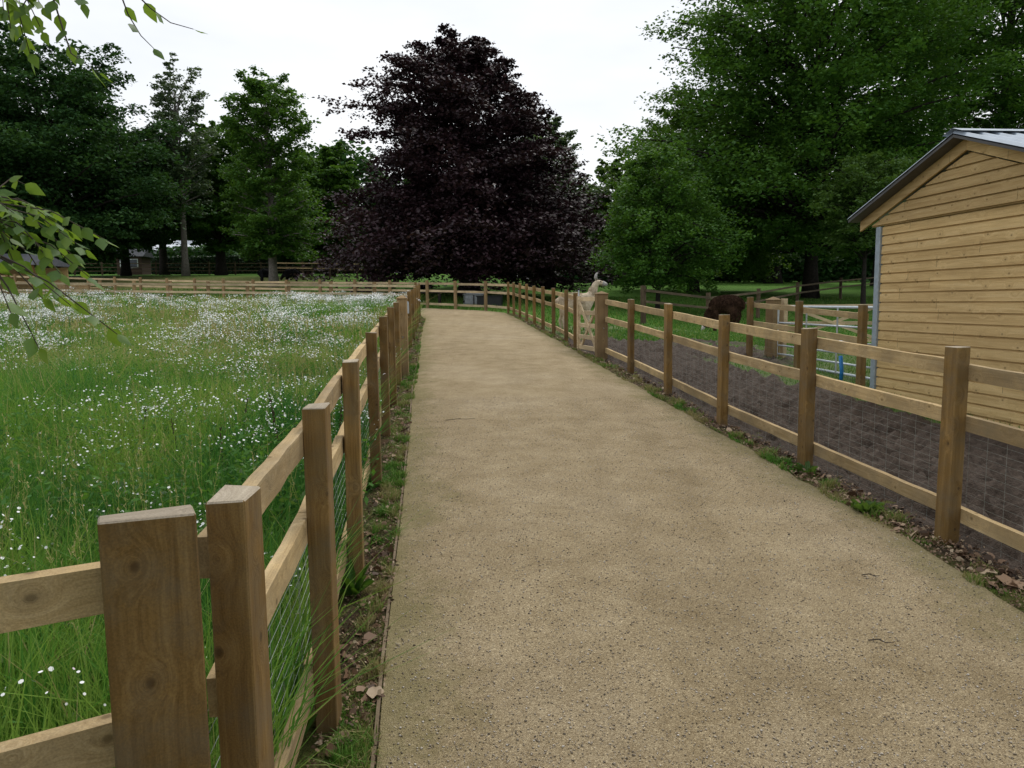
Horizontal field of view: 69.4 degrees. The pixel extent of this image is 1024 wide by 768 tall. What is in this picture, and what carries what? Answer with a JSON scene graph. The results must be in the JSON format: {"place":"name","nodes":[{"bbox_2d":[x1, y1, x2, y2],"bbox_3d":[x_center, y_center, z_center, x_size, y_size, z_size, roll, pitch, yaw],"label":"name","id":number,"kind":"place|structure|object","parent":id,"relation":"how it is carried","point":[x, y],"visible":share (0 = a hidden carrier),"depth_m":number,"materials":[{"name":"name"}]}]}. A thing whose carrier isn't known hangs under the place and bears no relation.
{"place":"outdoors","nodes":[
{"label":"outdoors","id":0,"kind":"place"},
{"bbox_2d":[295,316,421,767],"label":"verge","id":1,"kind":"structure","parent":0,"point":[307,749],"depth_m":3.37,"materials":[{"name":"soil"}]},
{"bbox_2d":[0,505,210,767],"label":"wooden fence","id":2,"kind":"object","parent":1,"relation":"on","point":[137,585],"visible":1,"depth_m":1.36,"materials":[{"name":"brown wood"}]},
{"bbox_2d":[279,691,316,738],"bbox_3d":[-0.774,1.167,2.562,0.181,0.210,0.151,3,7,32],"label":"weed","id":3,"kind":"object","parent":1,"relation":"on","point":[310,721],"visible":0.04,"depth_m":2.56,"materials":[{"name":"green plant"}]},
{"bbox_2d":[197,295,408,767],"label":"wooden fence","id":4,"kind":"object","parent":1,"relation":"on","point":[247,589],"visible":0.84,"depth_m":2.39,"materials":[{"name":"brown wood"}]},
{"bbox_2d":[339,559,374,595],"bbox_3d":[-0.820,1.002,3.767,0.189,0.164,0.204,2,7,23],"label":"weed","id":5,"kind":"object","parent":1,"relation":"on","point":[356,587],"visible":0.91,"depth_m":3.76,"materials":[{"name":"green plant"}]},
{"bbox_2d":[366,475,382,488],"bbox_3d":[-1.069,0.740,5.614,0.183,0.119,0.164,-1,6,0],"label":"weed","id":6,"kind":"object","parent":1,"relation":"on","point":[368,482],"visible":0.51,"depth_m":5.59,"materials":[{"name":"green plant"}]},
{"bbox_2d":[366,686,383,698],"bbox_3d":[-0.532,1.198,2.878,0.070,0.011,0.070,5,16,-18],"label":"fallen leaf","id":7,"kind":"object","parent":1,"relation":"on","point":[372,692],"visible":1,"depth_m":2.88,"materials":[{"name":"beige plant"}]},
{"bbox_2d":[403,282,420,349],"bbox_3d":[-2.693,-2.042,20.404,0.260,1.907,13.415,-1,6,-6],"label":"wooden fence","id":8,"kind":"object","parent":1,"relation":"on","point":[413,296],"visible":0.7,"depth_m":17.59,"materials":[{"name":"brown wood"}]},
{"bbox_2d":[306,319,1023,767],"bbox_3d":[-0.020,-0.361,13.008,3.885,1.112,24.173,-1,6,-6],"label":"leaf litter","id":9,"kind":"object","parent":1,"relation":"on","point":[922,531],"visible":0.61,"depth_m":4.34,"materials":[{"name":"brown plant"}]},
{"bbox_2d":[0,273,873,337],"bbox_3d":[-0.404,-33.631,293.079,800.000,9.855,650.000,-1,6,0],"label":"ground","id":10,"kind":"structure","parent":0,"point":[730,287],"depth_m":50.19,"materials":[{"name":"green plant"}]},
{"bbox_2d":[0,254,69,293],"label":"field shelter","id":11,"kind":"object","parent":10,"relation":"on","point":[56,262],"visible":0.23,"depth_m":45.06,"materials":[{"name":"wood"}]},
{"bbox_2d":[56,285,104,293],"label":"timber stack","id":12,"kind":"object","parent":10,"relation":"on","point":[80,287],"visible":0.41,"depth_m":42.29,"materials":[{"name":"brown wood"}]},
{"bbox_2d":[0,0,205,363],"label":"overhanging tree","id":13,"kind":"object","parent":10,"relation":"on","point":[14,14],"visible":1,"depth_m":1.90,"materials":[{"name":"green plant"}]},
{"bbox_2d":[0,21,223,267],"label":"sycamore tree","id":14,"kind":"object","parent":10,"relation":"on","point":[39,151],"visible":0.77,"depth_m":50.11,"materials":[{"name":"green plant"}]},
{"bbox_2d":[62,117,198,275],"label":"broadleaf tree","id":15,"kind":"object","parent":10,"relation":"on","point":[125,269],"visible":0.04,"depth_m":60.42,"materials":[{"name":"green plant"}]},
{"bbox_2d":[116,249,153,274],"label":"garden hut","id":16,"kind":"object","parent":10,"relation":"on","point":[143,257],"visible":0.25,"depth_m":74.06,"materials":[{"name":"wood"}]},
{"bbox_2d":[120,259,137,266],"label":"window","id":17,"kind":"structure","parent":16,"relation":"in","point":[131,260],"depth_m":73.86,"materials":[{"name":"grey glass"}]},
{"bbox_2d":[149,140,211,274],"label":"broadleaf tree","id":18,"kind":"object","parent":10,"relation":"on","point":[163,265],"visible":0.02,"depth_m":70.73,"materials":[{"name":"green plant"}]},
{"bbox_2d":[153,245,209,253],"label":"white house","id":19,"kind":"structure","parent":10,"relation":"on","point":[171,246],"depth_m":85.86,"materials":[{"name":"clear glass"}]},
{"bbox_2d":[144,52,220,275],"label":"thin tree","id":20,"kind":"object","parent":10,"relation":"on","point":[159,98],"visible":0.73,"depth_m":57.76,"materials":[{"name":"green plant"}]},
{"bbox_2d":[21,244,360,274],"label":"undergrowth","id":21,"kind":"object","parent":10,"relation":"on","point":[173,251],"visible":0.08,"depth_m":83.39,"materials":[{"name":"green plant"}]},
{"bbox_2d":[173,238,211,244],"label":"white house","id":22,"kind":"structure","parent":10,"relation":"on","point":[188,242],"depth_m":93.28,"materials":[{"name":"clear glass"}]},
{"bbox_2d":[0,280,413,300],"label":"wooden fence","id":23,"kind":"object","parent":10,"relation":"on","point":[330,285],"visible":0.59,"depth_m":29.73,"materials":[{"name":"brown wood"}]},
{"bbox_2d":[34,262,411,274],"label":"weathered fence","id":24,"kind":"object","parent":10,"relation":"on","point":[208,267],"visible":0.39,"depth_m":71.22,"materials":[{"name":"brown wood"}]},
{"bbox_2d":[176,115,279,274],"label":"broadleaf tree","id":25,"kind":"object","parent":10,"relation":"on","point":[219,244],"visible":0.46,"depth_m":62.88,"materials":[{"name":"green plant"}]},
{"bbox_2d":[150,255,315,273],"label":"clipped hedge","id":26,"kind":"object","parent":10,"relation":"on","point":[207,259],"visible":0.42,"depth_m":78.48,"materials":[{"name":"green plant"}]},
{"bbox_2d":[0,274,506,310],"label":"wooden fence","id":27,"kind":"object","parent":10,"relation":"on","point":[427,283],"visible":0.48,"depth_m":34.24,"materials":[{"name":"brown wood"}]},
{"bbox_2d":[257,268,268,280],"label":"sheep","id":28,"kind":"object","parent":10,"relation":"on","point":[262,273],"visible":0.6,"depth_m":50.13},
{"bbox_2d":[1,287,532,311],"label":"rough grass","id":29,"kind":"structure","parent":10,"relation":"on","point":[450,300],"depth_m":41.08,"materials":[{"name":"green plant"}]},
{"bbox_2d":[213,64,339,286],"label":"ash tree","id":30,"kind":"object","parent":10,"relation":"on","point":[264,234],"visible":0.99,"depth_m":45.63,"materials":[{"name":"green plant"}]},
{"bbox_2d":[280,268,300,280],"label":"sheep","id":31,"kind":"object","parent":10,"relation":"on","point":[287,273],"visible":0.81,"depth_m":50.24},
{"bbox_2d":[275,168,334,273],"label":"broadleaf tree","id":32,"kind":"object","parent":10,"relation":"on","point":[282,258],"visible":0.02,"depth_m":74.72,"materials":[{"name":"green plant"}]},
{"bbox_2d":[280,141,368,275],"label":"broadleaf tree","id":33,"kind":"object","parent":10,"relation":"on","point":[329,170],"visible":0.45,"depth_m":57.29,"materials":[{"name":"green plant"}]},
{"bbox_2d":[277,261,386,278],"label":"weathered fence","id":34,"kind":"object","parent":10,"relation":"on","point":[302,263],"visible":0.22,"depth_m":55.47,"materials":[{"name":"brown wood"}]},
{"bbox_2d":[370,326,422,767],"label":"path edging board","id":35,"kind":"object","parent":10,"relation":"on","point":[377,718],"visible":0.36,"depth_m":3.28,"materials":[{"name":"brown wood"}]},
{"bbox_2d":[402,290,474,305],"bbox_3d":[-3.460,-3.984,34.396,3.619,0.715,0.120,0,6,9],"label":"pole fence","id":36,"kind":"object","parent":10,"relation":"on","point":[439,297],"visible":0.46,"depth_m":34.31,"materials":[{"name":"brown wood"}]},
{"bbox_2d":[289,23,649,297],"bbox_3d":[-2.010,-11.930,40.749,19.167,14.454,18.944,-4,7,-27],"label":"copper beech","id":37,"kind":"object","parent":10,"relation":"on","point":[442,227],"visible":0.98,"depth_m":37.65,"materials":[{"name":"purple plant"}]},
{"bbox_2d":[72,138,871,281],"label":"distant wood","id":38,"kind":"object","parent":10,"relation":"on","point":[357,158],"visible":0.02,"depth_m":84.64,"materials":[{"name":"green plant"}]},
{"bbox_2d":[463,293,483,304],"bbox_3d":[-1.798,-3.950,34.372,0.920,0.620,0.640,-2,6,-11],"label":"storage bin","id":39,"kind":"object","parent":10,"relation":"on","point":[468,298],"visible":0.63,"depth_m":34.08,"materials":[{"name":"grey plastic"}]},
{"bbox_2d":[476,295,502,305],"bbox_3d":[-0.997,-3.735,33.370,1.200,0.500,0.640,0,6,6],"label":"water trough","id":40,"kind":"object","parent":10,"relation":"on","point":[496,300],"visible":0.68,"depth_m":33.08,"materials":[{"name":"black plastic"}]},
{"bbox_2d":[507,282,577,348],"bbox_3d":[0.670,-2.265,21.932,0.264,1.886,13.583,-1,6,-6],"label":"wooden fence","id":41,"kind":"object","parent":10,"relation":"on","point":[553,304],"visible":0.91,"depth_m":20.31,"materials":[{"name":"brown wood"}]},
{"bbox_2d":[517,115,612,286],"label":"broadleaf tree","id":42,"kind":"object","parent":10,"relation":"on","point":[564,137],"visible":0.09,"depth_m":55.75,"materials":[{"name":"green plant"}]},
{"bbox_2d":[584,158,632,284],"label":"broadleaf tree","id":43,"kind":"object","parent":10,"relation":"on","point":[600,170],"visible":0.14,"depth_m":65.56,"materials":[{"name":"green plant"}]},
{"bbox_2d":[586,140,759,308],"bbox_3d":[6.921,-6.831,32.695,7.513,7.613,8.142,-1,6,0],"label":"young tree","id":44,"kind":"object","parent":10,"relation":"on","point":[630,211],"visible":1,"depth_m":31.41,"materials":[{"name":"green plant"}]},
{"bbox_2d":[601,83,799,291],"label":"broadleaf tree","id":45,"kind":"object","parent":10,"relation":"on","point":[761,270],"visible":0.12,"depth_m":46.87,"materials":[{"name":"green plant"}]},
{"bbox_2d":[536,251,872,282],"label":"undergrowth","id":46,"kind":"object","parent":10,"relation":"on","point":[827,270],"visible":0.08,"depth_m":76.84,"materials":[{"name":"green plant"}]},
{"bbox_2d":[701,294,745,330],"bbox_3d":[6.657,-2.236,23.320,1.368,1.168,0.540,2,7,22],"label":"llama","id":47,"kind":"object","parent":10,"relation":"on","point":[733,306],"visible":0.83,"depth_m":23.11},
{"bbox_2d":[640,277,873,327],"bbox_3d":[15.865,-4.694,37.675,1.163,2.803,37.201,4,8,39],"label":"weathered fence","id":48,"kind":"object","parent":10,"relation":"on","point":[644,301],"visible":0.57,"depth_m":28.96,"materials":[{"name":"brown wood"}]},
{"bbox_2d":[765,297,781,356],"bbox_3d":[4.978,-0.996,14.133,0.214,1.340,0.214,-4,7,-26],"label":"gate post","id":49,"kind":"object","parent":10,"relation":"on","point":[770,317],"visible":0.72,"depth_m":14.06,"materials":[{"name":"brown wood"}]},
{"bbox_2d":[777,306,872,379],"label":"metal gate","id":50,"kind":"structure","parent":49,"relation":"attached to","point":[837,326],"depth_m":11.90,"materials":[{"name":"metal"}]},
{"bbox_2d":[719,119,840,282],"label":"broadleaf tree","id":51,"kind":"object","parent":10,"relation":"on","point":[776,266],"visible":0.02,"depth_m":72.47,"materials":[{"name":"green plant"}]},
{"bbox_2d":[780,298,787,357],"bbox_3d":[5.208,-1.007,14.182,0.080,1.264,0.090,-3,7,-23],"label":"gate post","id":52,"kind":"object","parent":10,"relation":"on","point":[784,301],"visible":0.36,"depth_m":14.13,"materials":[{"name":"brown wood"}]},
{"bbox_2d":[589,0,1023,298],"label":"lime tree","id":53,"kind":"object","parent":10,"relation":"on","point":[817,120],"visible":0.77,"depth_m":37.96,"materials":[{"name":"green plant"}]},
{"bbox_2d":[595,291,1023,563],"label":"wooden fence","id":54,"kind":"object","parent":10,"relation":"on","point":[956,368],"visible":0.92,"depth_m":5.50,"materials":[{"name":"brown wood"}]},
{"bbox_2d":[803,152,920,303],"bbox_3d":[15.662,-6.764,33.462,5.668,7.218,5.316,-1,6,0],"label":"young tree","id":55,"kind":"object","parent":10,"relation":"on","point":[882,178],"visible":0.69,"depth_m":32.87,"materials":[{"name":"green plant"}]},
{"bbox_2d":[831,93,937,285],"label":"broadleaf tree","id":56,"kind":"object","parent":10,"relation":"on","point":[859,262],"visible":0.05,"depth_m":61.56,"materials":[{"name":"green plant"}]},
{"bbox_2d":[844,0,1023,158],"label":"broadleaf tree","id":57,"kind":"object","parent":10,"relation":"on","point":[1005,106],"visible":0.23,"depth_m":44.61,"materials":[{"name":"green plant"}]},
{"bbox_2d":[848,128,1023,428],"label":"timber shed","id":58,"kind":"structure","parent":10,"relation":"on","point":[948,211],"depth_m":8.63,"materials":[{"name":"brown wood"}]},
{"bbox_2d":[0,0,1023,244],"label":"sky","id":59,"kind":"structure","parent":0,"point":[590,62],"materials":[{"name":"white"}]},
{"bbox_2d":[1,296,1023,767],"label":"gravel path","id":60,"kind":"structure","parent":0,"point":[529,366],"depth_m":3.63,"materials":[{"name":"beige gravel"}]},
{"bbox_2d":[386,325,1023,767],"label":"loose grit","id":61,"kind":"object","parent":60,"relation":"on","point":[676,617],"visible":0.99,"depth_m":3.41,"materials":[{"name":"gravel"}]},
{"bbox_2d":[868,639,893,642],"bbox_3d":[1.612,1.122,3.231,0.102,0.012,0.031,2,7,23],"label":"fallen twig","id":62,"kind":"object","parent":60,"relation":"on","point":[880,640],"visible":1,"depth_m":3.23,"materials":[{"name":"brown wood"}]},
{"bbox_2d":[306,313,1023,767],"bbox_3d":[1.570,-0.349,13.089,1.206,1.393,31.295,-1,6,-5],"label":"verge","id":63,"kind":"structure","parent":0,"point":[1006,598],"depth_m":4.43,"materials":[{"name":"green plant"}]},
{"bbox_2d":[577,290,594,351],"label":"timber gate","id":64,"kind":"structure","parent":63,"relation":"on","point":[586,324],"depth_m":14.71,"materials":[{"name":"brown wood"}]},
{"bbox_2d":[795,461,817,473],"bbox_3d":[2.409,0.686,6.058,0.167,0.092,0.175,1,7,16],"label":"weed","id":65,"kind":"object","parent":63,"relation":"on","point":[801,466],"visible":0.94,"depth_m":6.08,"materials":[{"name":"green plant"}]},
{"bbox_2d":[851,498,884,512],"bbox_3d":[2.430,0.835,5.085,0.227,0.095,0.206,-1,6,0],"label":"weed","id":66,"kind":"object","parent":63,"relation":"on","point":[867,504],"visible":0.94,"depth_m":5.03,"materials":[{"name":"green plant"}]},
{"bbox_2d":[996,573,1023,589],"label":"fallen leaf","id":67,"kind":"object","parent":63,"relation":"on","point":[1003,577],"visible":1,"depth_m":3.92,"materials":[{"name":"brown plant"}]},
{"bbox_2d":[528,295,1019,427],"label":"lawn grass","id":68,"kind":"structure","parent":0,"point":[621,334],"depth_m":24.06,"materials":[{"name":"green plant"}]},
{"bbox_2d":[538,326,1023,578],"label":"paddock mud","id":69,"kind":"structure","parent":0,"point":[973,449],"depth_m":7.18,"materials":[{"name":"brown soil"}]},
{"bbox_2d":[555,272,607,330],"bbox_3d":[1.797,-2.151,19.489,1.448,1.555,0.499,-1,6,-2],"label":"llama","id":70,"kind":"object","parent":69,"relation":"on","point":[591,292],"visible":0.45,"depth_m":19.37},
{"bbox_2d":[746,297,868,386],"bbox_3d":[4.816,-0.751,12.310,0.218,1.422,3.764,-1,6,-7],"label":"wooden fence","id":71,"kind":"object","parent":69,"relation":"on","point":[861,315],"visible":0.71,"depth_m":12.06,"materials":[{"name":"brown wood"}]},
{"bbox_2d":[839,356,843,380],"bbox_3d":[4.828,-0.200,10.852,0.076,0.433,0.070,-1,6,0],"label":"blue pipe","id":72,"kind":"object","parent":69,"relation":"on","point":[841,367],"visible":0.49,"depth_m":10.83,"materials":[{"name":"plastic"}]},
{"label":"meadow floor","id":73,"kind":"structure","parent":0,"visible":0},
{"bbox_2d":[171,418,180,467],"bbox_3d":[-2.334,0.554,5.207,0.128,0.633,0.033,0,6,9],"label":"dock spike","id":74,"kind":"object","parent":73,"relation":"on","point":[173,434],"visible":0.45,"depth_m":5.19,"materials":[{"name":"plant"}]},
{"bbox_2d":[1,322,367,727],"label":"flower stems","id":75,"kind":"object","parent":73,"relation":"on","point":[185,418],"visible":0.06,"depth_m":6.04,"materials":[{"name":"plant"}]},
{"bbox_2d":[0,322,380,767],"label":"meadow herbs","id":76,"kind":"object","parent":73,"relation":"on","point":[280,499],"visible":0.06,"depth_m":4.25,"materials":[{"name":"green plant"}]},
{"bbox_2d":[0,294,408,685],"bbox_3d":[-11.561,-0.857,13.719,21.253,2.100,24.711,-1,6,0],"label":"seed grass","id":77,"kind":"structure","parent":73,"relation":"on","point":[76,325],"depth_m":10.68,"materials":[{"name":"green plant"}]},
{"bbox_2d":[0,292,420,738],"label":"meadow weeds","id":78,"kind":"object","parent":73,"relation":"on","point":[152,487],"visible":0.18,"depth_m":5.06,"materials":[{"name":"green plant"}]},
{"bbox_2d":[0,288,468,767],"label":"meadow grass","id":79,"kind":"structure","parent":73,"relation":"on","point":[19,648],"depth_m":4.87,"materials":[{"name":"green plant"}]},
{"bbox_2d":[0,286,419,705],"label":"meadow flowers","id":80,"kind":"object","parent":79,"relation":"on","point":[294,295],"visible":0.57,"depth_m":13.79,"materials":[{"name":"white plant"}]},
{"bbox_2d":[268,393,277,443],"bbox_3d":[-1.774,0.440,5.573,0.064,0.746,0.099,-6,8,-38],"label":"dock spike","id":81,"kind":"object","parent":73,"relation":"on","point":[272,411],"visible":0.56,"depth_m":5.55,"materials":[{"name":"plant"}]},
{"bbox_2d":[272,408,278,440],"bbox_3d":[-1.647,0.506,5.284,0.113,0.703,0.056,-4,7,-28],"label":"dock spike","id":82,"kind":"object","parent":73,"relation":"on","point":[273,413],"visible":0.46,"depth_m":5.22,"materials":[{"name":"plant"}]},
{"bbox_3d":[6.404,-1.384,17.814,0.164,1.150,0.164,-3,7,-17],"label":"gate post","id":83,"kind":"object","parent":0,"visible":0},
{"bbox_2d":[787,304,872,341],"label":"timber gate","id":84,"kind":"structure","parent":83,"relation":"attached to","point":[830,322],"depth_m":17.36,"materials":[{"name":"brown wood"}]}
]}

